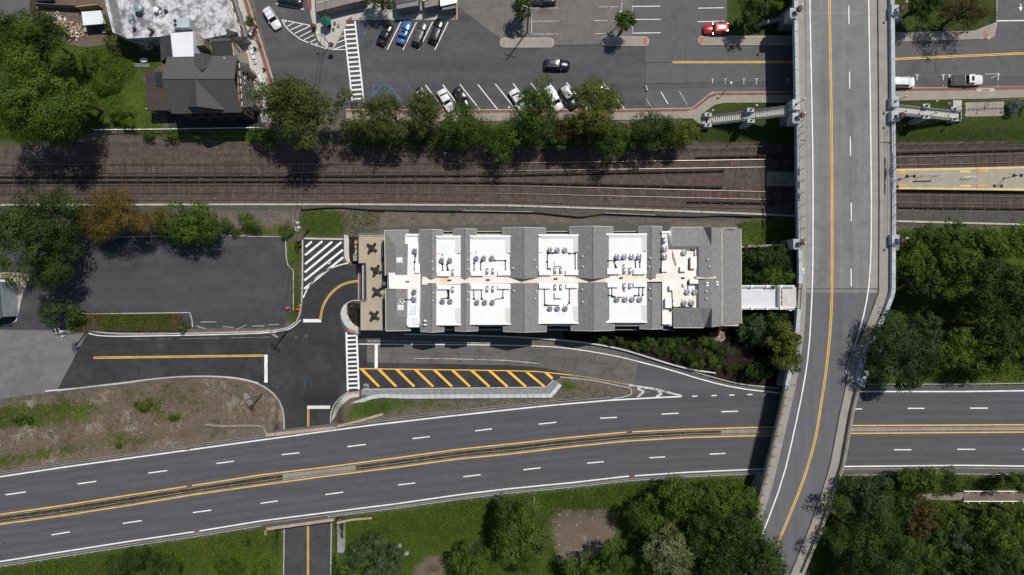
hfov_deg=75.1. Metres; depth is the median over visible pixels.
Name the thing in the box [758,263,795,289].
garden tree
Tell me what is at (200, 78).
victorian house
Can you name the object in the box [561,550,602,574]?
woodland tree
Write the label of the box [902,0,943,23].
verge tree
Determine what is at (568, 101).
parked car
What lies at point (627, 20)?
young tree
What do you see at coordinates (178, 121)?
house driveway
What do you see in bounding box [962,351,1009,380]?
woodland tree
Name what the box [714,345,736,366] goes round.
shrub
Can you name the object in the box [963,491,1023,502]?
boardwalk
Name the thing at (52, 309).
tree
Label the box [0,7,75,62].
broadleaf tree
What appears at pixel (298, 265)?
weed cover
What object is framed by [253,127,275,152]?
shrub
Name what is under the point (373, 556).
woodland tree
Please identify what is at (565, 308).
condenser unit
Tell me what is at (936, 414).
highway
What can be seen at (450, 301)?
condenser unit
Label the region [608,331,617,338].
shrub
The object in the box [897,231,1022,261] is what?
weed cover
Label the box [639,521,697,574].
woodland tree
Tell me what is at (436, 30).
parked car
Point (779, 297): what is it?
footbridge
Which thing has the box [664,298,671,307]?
equipment box
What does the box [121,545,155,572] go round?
shrub
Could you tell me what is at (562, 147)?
street tree
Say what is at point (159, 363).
power line
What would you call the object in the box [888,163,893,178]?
bunting fan
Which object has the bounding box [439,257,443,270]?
condenser unit
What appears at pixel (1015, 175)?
platform lamp
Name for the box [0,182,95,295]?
broadleaf tree
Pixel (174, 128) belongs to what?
pipe fence
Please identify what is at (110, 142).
ground
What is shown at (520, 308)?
apartment building
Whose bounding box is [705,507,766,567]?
woodland tree
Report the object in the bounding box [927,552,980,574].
woodland tree
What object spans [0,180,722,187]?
third rail
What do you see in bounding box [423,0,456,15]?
kiosk building
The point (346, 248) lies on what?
side pavement
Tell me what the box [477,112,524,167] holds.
street tree
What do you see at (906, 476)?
woodland tree
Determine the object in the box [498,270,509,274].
equipment box
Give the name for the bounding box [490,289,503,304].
condenser unit
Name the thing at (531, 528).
woodland tree
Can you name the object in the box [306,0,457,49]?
plaza pavement
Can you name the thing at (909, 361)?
woodland tree
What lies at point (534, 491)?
guardrail
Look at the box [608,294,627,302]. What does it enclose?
condenser unit
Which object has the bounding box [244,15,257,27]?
street tree
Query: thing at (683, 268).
equipment box
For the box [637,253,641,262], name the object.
condenser unit
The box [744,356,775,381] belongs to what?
garden tree
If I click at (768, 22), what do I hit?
wing wall
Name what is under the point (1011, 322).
woodland tree
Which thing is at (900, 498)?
woodland tree
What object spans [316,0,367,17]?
plaza building
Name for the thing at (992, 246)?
woodland tree
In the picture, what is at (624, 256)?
condenser unit
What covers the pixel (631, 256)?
condenser unit
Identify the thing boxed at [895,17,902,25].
wing wall
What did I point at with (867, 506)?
woodland tree
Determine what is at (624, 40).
kerb island
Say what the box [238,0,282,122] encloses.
pavement
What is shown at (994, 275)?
woodland tree
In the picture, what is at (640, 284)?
equipment box
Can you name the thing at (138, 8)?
roof ventilator
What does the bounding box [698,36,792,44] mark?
pavement
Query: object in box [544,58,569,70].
parked car
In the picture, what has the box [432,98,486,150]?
street tree
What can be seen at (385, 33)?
parked car
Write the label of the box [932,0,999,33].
verge tree
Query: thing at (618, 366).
slip road
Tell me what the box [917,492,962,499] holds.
garden path
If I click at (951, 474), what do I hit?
guardrail
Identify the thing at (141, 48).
shrub
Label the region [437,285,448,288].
equipment box
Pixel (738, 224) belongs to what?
weed cover
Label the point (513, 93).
parked car
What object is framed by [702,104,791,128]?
stone stair
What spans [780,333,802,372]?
garden tree
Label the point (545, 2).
parked car
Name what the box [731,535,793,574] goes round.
woodland tree
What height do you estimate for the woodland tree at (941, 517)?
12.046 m
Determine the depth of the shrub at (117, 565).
127.46 m
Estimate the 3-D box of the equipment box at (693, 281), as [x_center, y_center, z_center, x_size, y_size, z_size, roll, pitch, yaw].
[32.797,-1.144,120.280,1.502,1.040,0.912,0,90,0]
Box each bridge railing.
[755,389,788,513]
[829,389,861,509]
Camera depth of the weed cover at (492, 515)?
130.48 m
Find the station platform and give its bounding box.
[766,166,1023,190]
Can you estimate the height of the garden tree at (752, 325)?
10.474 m
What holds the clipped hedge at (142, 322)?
on the car park at (232, 281)
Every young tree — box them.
[511,0,531,20]
[614,7,637,33]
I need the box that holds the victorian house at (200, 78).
[145,29,262,120]
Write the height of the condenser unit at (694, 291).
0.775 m
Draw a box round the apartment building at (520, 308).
[353,226,741,332]
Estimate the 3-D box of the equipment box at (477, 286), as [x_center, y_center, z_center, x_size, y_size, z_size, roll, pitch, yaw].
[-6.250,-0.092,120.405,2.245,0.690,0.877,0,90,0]
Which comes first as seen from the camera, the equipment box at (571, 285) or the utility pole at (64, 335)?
the equipment box at (571, 285)
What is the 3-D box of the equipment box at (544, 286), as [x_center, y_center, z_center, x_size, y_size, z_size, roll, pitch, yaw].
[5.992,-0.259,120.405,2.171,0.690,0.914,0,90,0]
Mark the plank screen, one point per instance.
(89, 7)
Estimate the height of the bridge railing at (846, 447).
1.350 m
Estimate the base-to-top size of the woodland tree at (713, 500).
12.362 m
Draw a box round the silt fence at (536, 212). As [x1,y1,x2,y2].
[301,207,770,216]
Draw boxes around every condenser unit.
[412,247,416,268]
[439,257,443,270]
[440,289,447,304]
[446,257,452,270]
[448,289,452,303]
[473,256,478,270]
[473,289,479,305]
[480,255,485,270]
[480,289,486,305]
[489,255,505,269]
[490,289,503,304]
[544,289,552,311]
[545,305,559,310]
[546,246,552,269]
[547,246,559,253]
[562,246,575,269]
[563,288,569,311]
[607,253,626,261]
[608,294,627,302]
[611,287,619,302]
[614,253,619,267]
[629,254,635,267]
[630,287,639,302]
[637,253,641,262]
[637,287,643,302]
[672,294,686,307]
[679,299,693,307]
[681,249,694,256]
[685,282,689,295]
[692,284,697,295]
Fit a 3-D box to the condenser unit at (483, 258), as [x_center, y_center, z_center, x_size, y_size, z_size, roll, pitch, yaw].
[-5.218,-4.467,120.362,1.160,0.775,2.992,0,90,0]
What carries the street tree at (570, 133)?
on the ground at (110, 142)
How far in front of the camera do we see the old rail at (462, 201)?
131.05 m
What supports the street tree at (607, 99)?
on the ground at (110, 142)
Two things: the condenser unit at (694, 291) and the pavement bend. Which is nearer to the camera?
the condenser unit at (694, 291)
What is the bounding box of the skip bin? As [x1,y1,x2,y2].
[35,0,55,2]
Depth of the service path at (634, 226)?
131.18 m
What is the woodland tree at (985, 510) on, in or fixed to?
on the ground at (110, 142)
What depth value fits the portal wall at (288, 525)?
127.37 m
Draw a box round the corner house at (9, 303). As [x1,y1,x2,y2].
[0,282,18,317]
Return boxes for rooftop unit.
[173,18,192,30]
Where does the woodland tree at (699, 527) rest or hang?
on the ground at (110, 142)
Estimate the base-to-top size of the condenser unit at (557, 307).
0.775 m
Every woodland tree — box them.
[331,551,365,574]
[341,530,405,574]
[445,538,504,574]
[489,497,556,574]
[491,492,523,541]
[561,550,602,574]
[598,536,635,574]
[626,491,666,537]
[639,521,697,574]
[656,473,707,523]
[657,511,691,544]
[686,475,743,518]
[686,510,732,560]
[699,539,757,574]
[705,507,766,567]
[727,477,763,516]
[731,508,766,543]
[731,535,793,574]
[814,471,894,538]
[828,513,927,574]
[830,547,865,574]
[849,545,915,574]
[854,306,946,390]
[876,488,919,524]
[882,364,926,393]
[886,310,946,364]
[893,466,927,494]
[896,222,939,256]
[896,245,942,285]
[896,267,944,297]
[896,526,952,574]
[899,492,939,542]
[904,464,965,499]
[923,239,987,290]
[923,501,970,542]
[924,518,974,557]
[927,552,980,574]
[934,215,979,249]
[934,326,979,371]
[943,290,992,319]
[947,297,1023,354]
[948,255,1023,311]
[955,533,1003,572]
[959,504,1000,527]
[960,505,1023,560]
[961,539,1023,574]
[962,224,1021,261]
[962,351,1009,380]
[967,271,1023,314]
[978,328,1023,370]
[990,500,1023,527]
[997,471,1023,493]
[1001,218,1023,259]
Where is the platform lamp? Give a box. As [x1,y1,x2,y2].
[1003,174,1022,178]
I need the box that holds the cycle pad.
[965,102,1003,116]
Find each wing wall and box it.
[205,423,267,433]
[337,413,382,427]
[337,517,371,523]
[757,17,779,26]
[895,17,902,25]
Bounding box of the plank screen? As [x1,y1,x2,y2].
[75,4,102,10]
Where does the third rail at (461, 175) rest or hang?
on the railway track at (470, 163)
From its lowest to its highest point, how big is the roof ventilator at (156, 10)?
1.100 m
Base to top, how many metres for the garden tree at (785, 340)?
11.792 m
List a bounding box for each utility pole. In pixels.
[54,328,87,340]
[243,393,262,405]
[266,329,288,337]
[292,219,309,231]
[522,2,534,32]
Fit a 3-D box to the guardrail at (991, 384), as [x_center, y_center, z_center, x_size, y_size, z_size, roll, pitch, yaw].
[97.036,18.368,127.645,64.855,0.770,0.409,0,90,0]
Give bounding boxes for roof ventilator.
[133,3,145,14]
[147,26,155,33]
[153,7,160,13]
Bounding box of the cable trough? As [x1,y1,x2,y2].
[1,203,1023,224]
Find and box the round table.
[374,289,379,294]
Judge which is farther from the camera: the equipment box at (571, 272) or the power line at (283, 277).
the power line at (283, 277)
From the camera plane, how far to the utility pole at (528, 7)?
121.92 m
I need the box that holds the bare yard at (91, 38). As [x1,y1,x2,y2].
[36,0,106,47]
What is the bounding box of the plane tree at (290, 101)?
[240,72,354,154]
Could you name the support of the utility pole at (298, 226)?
on the ground at (110, 142)
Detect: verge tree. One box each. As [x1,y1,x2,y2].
[738,0,771,30]
[765,0,783,14]
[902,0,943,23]
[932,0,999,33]
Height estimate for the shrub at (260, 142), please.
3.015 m
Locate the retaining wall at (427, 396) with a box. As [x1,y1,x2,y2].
[352,383,561,402]
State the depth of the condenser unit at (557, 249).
120.09 m
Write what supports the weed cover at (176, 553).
on the ground at (110, 142)
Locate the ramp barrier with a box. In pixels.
[404,333,715,373]
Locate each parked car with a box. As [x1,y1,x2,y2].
[262,6,281,29]
[277,0,302,7]
[376,23,393,45]
[396,21,411,44]
[411,20,427,46]
[414,86,433,104]
[428,18,444,43]
[437,88,454,112]
[453,86,470,109]
[509,88,523,110]
[532,0,555,5]
[543,84,562,111]
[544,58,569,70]
[559,84,578,109]
[703,23,728,34]
[895,76,914,88]
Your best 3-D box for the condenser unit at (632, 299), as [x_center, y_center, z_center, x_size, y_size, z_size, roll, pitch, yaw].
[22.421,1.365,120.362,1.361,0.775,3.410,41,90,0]
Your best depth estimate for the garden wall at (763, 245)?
129.27 m
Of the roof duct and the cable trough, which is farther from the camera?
the cable trough
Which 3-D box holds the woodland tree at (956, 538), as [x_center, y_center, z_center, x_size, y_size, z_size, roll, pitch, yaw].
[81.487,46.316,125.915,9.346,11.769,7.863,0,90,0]
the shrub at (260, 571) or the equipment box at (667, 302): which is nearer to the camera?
the equipment box at (667, 302)
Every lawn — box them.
[695,104,793,143]
[897,117,1023,140]
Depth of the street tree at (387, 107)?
121.37 m
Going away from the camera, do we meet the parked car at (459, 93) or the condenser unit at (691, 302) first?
the condenser unit at (691, 302)
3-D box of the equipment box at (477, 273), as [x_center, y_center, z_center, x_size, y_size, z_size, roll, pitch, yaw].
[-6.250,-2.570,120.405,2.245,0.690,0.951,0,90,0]
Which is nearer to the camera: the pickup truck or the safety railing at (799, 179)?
the safety railing at (799, 179)
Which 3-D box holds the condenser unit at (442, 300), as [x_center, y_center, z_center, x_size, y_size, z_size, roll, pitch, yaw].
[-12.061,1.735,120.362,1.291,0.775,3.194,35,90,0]
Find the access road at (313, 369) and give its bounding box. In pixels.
[45,238,572,428]
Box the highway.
[0,386,1023,566]
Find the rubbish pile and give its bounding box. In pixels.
[47,7,83,40]
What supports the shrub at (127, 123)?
on the ground at (110, 142)
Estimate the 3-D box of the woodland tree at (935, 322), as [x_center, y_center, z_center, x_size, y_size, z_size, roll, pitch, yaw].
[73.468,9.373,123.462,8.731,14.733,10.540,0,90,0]
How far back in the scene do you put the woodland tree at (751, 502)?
120.80 m
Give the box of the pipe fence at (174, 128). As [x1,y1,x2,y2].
[93,127,262,130]
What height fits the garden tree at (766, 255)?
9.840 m
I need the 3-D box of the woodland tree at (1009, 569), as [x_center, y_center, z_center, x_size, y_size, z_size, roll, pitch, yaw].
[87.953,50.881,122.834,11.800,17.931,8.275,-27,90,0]
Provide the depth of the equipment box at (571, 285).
120.15 m
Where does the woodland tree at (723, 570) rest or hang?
on the ground at (110, 142)
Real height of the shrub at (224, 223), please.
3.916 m
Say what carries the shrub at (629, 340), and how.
on the ground at (110, 142)
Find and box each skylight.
[396,257,402,262]
[397,305,403,309]
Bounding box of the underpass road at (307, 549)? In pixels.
[283,522,345,574]
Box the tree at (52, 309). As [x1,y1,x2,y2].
[37,296,84,327]
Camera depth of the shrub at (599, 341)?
128.23 m
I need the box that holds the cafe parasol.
[321,15,330,26]
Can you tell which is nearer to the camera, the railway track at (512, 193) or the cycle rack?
the cycle rack
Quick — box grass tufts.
[353,379,627,416]
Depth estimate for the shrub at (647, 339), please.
127.24 m
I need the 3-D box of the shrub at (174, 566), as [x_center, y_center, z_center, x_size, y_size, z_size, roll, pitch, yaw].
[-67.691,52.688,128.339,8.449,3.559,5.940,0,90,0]
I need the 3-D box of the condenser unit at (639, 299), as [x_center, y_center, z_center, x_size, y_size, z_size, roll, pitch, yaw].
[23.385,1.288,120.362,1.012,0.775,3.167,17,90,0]
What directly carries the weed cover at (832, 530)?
on the ground at (110, 142)
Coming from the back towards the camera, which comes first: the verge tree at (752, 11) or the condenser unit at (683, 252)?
the verge tree at (752, 11)
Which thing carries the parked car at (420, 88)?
on the car park surface at (474, 60)
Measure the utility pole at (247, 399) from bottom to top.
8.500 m
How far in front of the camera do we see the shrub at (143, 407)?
130.20 m
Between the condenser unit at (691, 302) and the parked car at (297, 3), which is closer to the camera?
the condenser unit at (691, 302)
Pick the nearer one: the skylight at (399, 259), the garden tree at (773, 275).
the skylight at (399, 259)
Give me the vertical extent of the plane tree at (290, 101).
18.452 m
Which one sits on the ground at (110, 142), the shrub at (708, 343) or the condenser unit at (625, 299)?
the shrub at (708, 343)
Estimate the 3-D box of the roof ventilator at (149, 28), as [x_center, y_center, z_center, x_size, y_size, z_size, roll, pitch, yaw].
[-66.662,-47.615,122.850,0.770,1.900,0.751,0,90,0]
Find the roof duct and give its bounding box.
[127,14,136,30]
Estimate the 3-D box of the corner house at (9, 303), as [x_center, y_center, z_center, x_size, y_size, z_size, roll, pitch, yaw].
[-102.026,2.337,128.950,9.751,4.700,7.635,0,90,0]
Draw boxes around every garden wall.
[742,244,781,247]
[783,251,792,282]
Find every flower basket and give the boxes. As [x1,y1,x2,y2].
[898,5,904,11]
[898,112,905,118]
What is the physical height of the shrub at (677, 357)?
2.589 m
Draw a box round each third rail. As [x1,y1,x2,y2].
[0,170,724,177]
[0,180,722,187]
[688,201,773,204]
[696,149,1023,158]
[896,206,1023,209]
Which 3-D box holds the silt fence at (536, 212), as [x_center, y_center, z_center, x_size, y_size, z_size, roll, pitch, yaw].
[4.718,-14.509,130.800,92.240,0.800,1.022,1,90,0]
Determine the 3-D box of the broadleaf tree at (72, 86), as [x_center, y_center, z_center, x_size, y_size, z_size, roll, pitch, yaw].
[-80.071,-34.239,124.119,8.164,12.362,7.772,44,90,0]
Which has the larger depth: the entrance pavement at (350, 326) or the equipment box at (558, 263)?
the entrance pavement at (350, 326)
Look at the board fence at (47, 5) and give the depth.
128.87 m
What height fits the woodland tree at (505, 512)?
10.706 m
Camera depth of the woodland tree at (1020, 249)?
122.67 m
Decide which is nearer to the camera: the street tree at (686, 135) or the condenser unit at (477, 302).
the condenser unit at (477, 302)
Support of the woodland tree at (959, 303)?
on the ground at (110, 142)
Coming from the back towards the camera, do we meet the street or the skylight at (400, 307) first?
the street
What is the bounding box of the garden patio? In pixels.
[709,331,724,341]
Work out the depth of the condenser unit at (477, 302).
120.11 m
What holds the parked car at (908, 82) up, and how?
on the street
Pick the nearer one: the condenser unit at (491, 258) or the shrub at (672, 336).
the condenser unit at (491, 258)
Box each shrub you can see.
[11,413,32,425]
[63,317,77,330]
[78,46,107,76]
[90,65,124,96]
[101,16,112,35]
[103,34,126,52]
[105,101,134,124]
[105,554,130,574]
[119,37,137,50]
[121,116,135,128]
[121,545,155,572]
[133,43,151,53]
[133,399,152,411]
[140,128,154,139]
[143,548,182,574]
[148,221,174,242]
[149,43,159,54]
[160,127,179,141]
[168,414,179,420]
[177,319,189,333]
[187,127,203,139]
[214,552,245,574]
[215,215,239,235]
[237,210,264,231]
[241,537,249,546]
[247,132,264,148]
[251,560,272,574]
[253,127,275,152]
[279,222,294,239]
[349,139,371,148]
[379,135,400,144]
[589,333,598,342]
[597,335,604,343]
[601,335,614,346]
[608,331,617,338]
[614,335,628,345]
[624,336,632,342]
[629,339,638,348]
[634,339,649,352]
[639,329,650,343]
[643,341,658,352]
[644,336,654,344]
[653,346,664,356]
[656,336,668,345]
[660,337,676,354]
[663,332,679,343]
[670,344,686,361]
[674,334,683,344]
[682,331,696,346]
[684,346,705,371]
[696,334,721,355]
[696,359,706,369]
[706,351,722,370]
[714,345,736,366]
[724,363,737,374]
[736,363,744,370]
[1007,100,1022,115]
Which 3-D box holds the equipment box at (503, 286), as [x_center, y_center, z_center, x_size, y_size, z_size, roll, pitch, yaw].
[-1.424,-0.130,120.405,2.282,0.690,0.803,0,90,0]
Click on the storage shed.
(92, 20)
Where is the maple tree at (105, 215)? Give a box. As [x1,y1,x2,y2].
[75,183,177,244]
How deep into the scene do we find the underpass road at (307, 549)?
132.97 m
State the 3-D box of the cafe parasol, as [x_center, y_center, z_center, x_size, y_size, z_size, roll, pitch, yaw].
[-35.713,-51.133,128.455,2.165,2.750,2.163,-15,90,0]
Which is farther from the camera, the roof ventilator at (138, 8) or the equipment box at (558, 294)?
the roof ventilator at (138, 8)
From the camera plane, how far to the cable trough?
130.98 m
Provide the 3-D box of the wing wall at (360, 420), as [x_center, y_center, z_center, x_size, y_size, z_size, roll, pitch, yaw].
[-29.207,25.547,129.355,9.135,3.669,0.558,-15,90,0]
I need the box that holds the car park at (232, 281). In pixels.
[0,234,293,329]
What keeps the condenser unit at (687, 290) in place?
on the apartment building at (520, 308)
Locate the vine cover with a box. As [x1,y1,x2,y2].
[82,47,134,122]
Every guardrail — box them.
[0,526,258,566]
[3,435,261,471]
[4,477,286,519]
[287,432,758,478]
[329,474,743,517]
[345,397,589,424]
[851,429,1023,431]
[864,474,1011,475]
[869,383,1023,384]
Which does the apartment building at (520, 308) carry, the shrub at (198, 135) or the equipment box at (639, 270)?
the equipment box at (639, 270)
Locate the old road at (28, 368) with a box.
[0,330,86,398]
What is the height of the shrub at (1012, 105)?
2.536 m
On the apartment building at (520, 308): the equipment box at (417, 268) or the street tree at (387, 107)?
the equipment box at (417, 268)
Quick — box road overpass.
[712,0,898,574]
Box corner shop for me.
[395,0,420,15]
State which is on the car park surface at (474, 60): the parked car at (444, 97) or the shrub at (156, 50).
the parked car at (444, 97)
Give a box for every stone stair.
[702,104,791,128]
[896,103,964,124]
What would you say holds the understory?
on the ground at (110, 142)
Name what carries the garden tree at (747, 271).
on the ground at (110, 142)
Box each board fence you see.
[28,0,35,17]
[33,3,79,8]
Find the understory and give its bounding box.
[348,122,692,149]
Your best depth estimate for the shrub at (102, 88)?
128.81 m
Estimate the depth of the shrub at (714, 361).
126.07 m
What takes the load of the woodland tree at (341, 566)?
on the ground at (110, 142)
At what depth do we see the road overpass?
123.00 m
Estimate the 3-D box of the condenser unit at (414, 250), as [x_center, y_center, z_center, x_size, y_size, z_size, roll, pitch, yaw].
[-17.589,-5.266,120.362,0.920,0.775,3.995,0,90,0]
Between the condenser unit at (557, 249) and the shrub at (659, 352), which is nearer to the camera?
the condenser unit at (557, 249)
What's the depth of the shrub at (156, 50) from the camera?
127.99 m
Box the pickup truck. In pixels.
[950,73,982,85]
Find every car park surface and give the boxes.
[254,0,644,118]
[458,0,632,44]
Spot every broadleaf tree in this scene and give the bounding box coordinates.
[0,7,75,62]
[0,13,77,92]
[0,66,87,146]
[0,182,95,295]
[51,77,103,127]
[72,209,95,227]
[156,197,221,247]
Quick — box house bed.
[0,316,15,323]
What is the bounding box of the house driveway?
[167,111,264,128]
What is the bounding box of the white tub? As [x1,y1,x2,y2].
[139,57,147,62]
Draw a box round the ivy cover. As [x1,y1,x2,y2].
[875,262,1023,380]
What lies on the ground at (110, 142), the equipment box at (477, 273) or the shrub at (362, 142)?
the shrub at (362, 142)
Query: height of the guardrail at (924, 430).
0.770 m
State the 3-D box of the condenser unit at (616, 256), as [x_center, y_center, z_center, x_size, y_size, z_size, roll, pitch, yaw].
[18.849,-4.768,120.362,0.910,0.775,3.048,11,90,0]
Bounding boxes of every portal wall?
[265,423,338,436]
[266,517,336,529]
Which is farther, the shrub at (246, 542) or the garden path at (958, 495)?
the garden path at (958, 495)
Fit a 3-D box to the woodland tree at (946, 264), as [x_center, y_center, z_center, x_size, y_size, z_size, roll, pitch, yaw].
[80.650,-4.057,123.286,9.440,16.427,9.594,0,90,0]
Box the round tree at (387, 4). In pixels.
[362,0,396,12]
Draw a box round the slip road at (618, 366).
[363,335,779,398]
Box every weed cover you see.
[0,528,276,574]
[262,130,690,145]
[288,241,301,323]
[297,210,380,236]
[344,478,749,574]
[735,221,794,244]
[818,476,1023,574]
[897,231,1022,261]
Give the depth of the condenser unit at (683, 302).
120.67 m
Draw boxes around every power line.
[56,335,258,392]
[93,329,137,339]
[141,130,629,147]
[271,227,293,328]
[294,0,325,219]
[391,3,522,11]
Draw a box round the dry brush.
[0,382,274,467]
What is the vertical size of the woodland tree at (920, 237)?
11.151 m
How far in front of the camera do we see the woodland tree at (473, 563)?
122.06 m
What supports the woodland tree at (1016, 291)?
on the ground at (110, 142)
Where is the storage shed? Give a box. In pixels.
[81,10,110,33]
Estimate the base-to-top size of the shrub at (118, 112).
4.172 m
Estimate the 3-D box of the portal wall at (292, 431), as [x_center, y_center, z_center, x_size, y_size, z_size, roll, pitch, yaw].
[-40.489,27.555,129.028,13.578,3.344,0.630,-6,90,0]
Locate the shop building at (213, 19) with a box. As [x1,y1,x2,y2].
[105,0,251,49]
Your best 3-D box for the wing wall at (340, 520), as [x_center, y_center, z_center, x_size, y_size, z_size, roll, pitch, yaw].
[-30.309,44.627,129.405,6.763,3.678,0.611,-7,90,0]
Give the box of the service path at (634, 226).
[353,222,671,233]
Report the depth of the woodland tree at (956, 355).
118.56 m
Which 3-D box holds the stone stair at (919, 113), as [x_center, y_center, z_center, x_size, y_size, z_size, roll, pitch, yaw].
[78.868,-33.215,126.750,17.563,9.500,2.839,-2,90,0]
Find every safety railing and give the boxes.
[799,119,804,239]
[893,118,900,234]
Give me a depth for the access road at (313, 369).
131.15 m
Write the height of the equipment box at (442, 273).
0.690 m
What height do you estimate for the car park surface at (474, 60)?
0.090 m
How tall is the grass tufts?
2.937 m
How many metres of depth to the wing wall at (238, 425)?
128.78 m
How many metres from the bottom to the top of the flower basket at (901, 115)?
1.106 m
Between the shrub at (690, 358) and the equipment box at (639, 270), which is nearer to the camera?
the equipment box at (639, 270)
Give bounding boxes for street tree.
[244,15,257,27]
[338,93,389,143]
[363,89,422,145]
[403,88,442,137]
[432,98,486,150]
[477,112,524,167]
[507,71,562,139]
[546,123,572,152]
[552,115,587,146]
[558,75,624,136]
[585,119,639,164]
[629,106,679,152]
[662,117,701,148]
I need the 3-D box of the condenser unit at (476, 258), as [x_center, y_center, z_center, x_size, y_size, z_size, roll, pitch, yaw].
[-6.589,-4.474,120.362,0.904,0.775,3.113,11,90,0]
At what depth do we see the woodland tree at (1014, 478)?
123.37 m
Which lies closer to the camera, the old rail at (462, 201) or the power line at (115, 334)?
the power line at (115, 334)
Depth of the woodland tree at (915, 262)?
120.67 m
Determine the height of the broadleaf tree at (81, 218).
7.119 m
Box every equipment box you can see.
[415,264,419,272]
[437,271,448,275]
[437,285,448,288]
[471,271,483,275]
[471,285,483,288]
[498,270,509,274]
[498,285,509,288]
[539,270,550,274]
[539,284,550,288]
[555,261,561,265]
[555,292,561,297]
[566,270,577,274]
[566,284,577,287]
[607,268,619,273]
[607,282,618,286]
[634,268,645,273]
[634,282,646,286]
[661,266,667,271]
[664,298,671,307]
[680,266,686,271]
[689,279,697,283]
[690,257,696,268]
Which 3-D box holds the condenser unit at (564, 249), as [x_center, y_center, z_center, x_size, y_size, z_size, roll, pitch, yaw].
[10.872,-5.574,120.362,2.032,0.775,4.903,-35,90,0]
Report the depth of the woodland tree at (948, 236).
123.90 m
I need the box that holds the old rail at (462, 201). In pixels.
[0,200,763,208]
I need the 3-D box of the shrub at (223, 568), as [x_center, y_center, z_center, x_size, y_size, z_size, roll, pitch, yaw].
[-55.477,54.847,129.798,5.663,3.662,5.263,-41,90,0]
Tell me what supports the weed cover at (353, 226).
on the ground at (110, 142)
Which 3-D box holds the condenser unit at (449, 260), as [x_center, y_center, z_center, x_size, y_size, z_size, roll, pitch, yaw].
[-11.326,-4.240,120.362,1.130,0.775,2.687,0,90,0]
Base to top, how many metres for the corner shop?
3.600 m
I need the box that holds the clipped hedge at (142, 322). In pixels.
[73,313,180,330]
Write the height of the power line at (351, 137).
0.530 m
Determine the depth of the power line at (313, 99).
121.98 m
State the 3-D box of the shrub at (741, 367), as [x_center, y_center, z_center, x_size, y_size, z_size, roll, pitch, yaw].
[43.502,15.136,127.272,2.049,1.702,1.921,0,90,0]
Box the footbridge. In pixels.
[742,285,795,309]
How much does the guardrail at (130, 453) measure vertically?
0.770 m
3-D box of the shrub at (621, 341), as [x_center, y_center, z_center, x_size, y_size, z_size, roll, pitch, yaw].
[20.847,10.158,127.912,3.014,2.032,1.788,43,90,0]
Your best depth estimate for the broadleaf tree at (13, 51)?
115.01 m
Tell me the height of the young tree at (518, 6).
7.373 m
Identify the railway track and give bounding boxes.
[0,151,1023,175]
[0,182,1023,207]
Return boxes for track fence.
[685,145,793,148]
[903,141,1021,144]
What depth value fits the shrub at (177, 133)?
129.05 m
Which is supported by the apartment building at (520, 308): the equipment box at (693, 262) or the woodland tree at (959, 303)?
the equipment box at (693, 262)
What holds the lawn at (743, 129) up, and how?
on the ground at (110, 142)
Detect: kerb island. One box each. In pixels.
[500,38,553,47]
[600,36,648,45]
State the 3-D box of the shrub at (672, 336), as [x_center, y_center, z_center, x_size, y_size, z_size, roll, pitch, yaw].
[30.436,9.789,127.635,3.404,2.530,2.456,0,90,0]
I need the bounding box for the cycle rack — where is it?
[967,107,1003,109]
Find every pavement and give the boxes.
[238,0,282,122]
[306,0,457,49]
[332,391,358,419]
[340,299,360,334]
[344,235,350,262]
[346,91,793,123]
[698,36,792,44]
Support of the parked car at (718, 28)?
on the street
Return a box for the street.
[458,0,1023,108]
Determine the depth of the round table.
126.04 m
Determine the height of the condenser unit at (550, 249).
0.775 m
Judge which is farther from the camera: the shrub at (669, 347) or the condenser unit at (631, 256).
the shrub at (669, 347)
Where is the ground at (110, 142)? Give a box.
[0,0,1023,574]
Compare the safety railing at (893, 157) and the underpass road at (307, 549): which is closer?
the safety railing at (893, 157)
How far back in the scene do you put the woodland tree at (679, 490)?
119.21 m
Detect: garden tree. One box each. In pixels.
[735,309,770,349]
[742,241,795,270]
[742,244,753,261]
[742,251,762,286]
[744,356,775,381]
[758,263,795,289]
[762,309,791,338]
[765,320,802,371]
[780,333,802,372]
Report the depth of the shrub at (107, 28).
127.50 m
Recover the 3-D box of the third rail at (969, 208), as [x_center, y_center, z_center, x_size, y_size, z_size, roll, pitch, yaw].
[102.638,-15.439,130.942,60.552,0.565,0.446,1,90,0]
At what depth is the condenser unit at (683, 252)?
120.14 m
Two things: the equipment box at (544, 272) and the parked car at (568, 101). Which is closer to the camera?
the equipment box at (544, 272)
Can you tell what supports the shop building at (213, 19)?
on the ground at (110, 142)
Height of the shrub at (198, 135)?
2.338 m
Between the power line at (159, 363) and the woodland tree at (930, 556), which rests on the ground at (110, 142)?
the woodland tree at (930, 556)
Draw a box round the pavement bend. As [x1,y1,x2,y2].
[895,0,996,41]
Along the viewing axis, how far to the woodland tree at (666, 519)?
122.67 m
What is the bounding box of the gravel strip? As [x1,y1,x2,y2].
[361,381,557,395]
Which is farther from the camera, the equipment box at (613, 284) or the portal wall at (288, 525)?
the portal wall at (288, 525)
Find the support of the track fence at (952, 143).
on the ground at (110, 142)
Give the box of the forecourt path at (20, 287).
[0,272,30,305]
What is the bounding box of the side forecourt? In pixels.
[0,0,28,17]

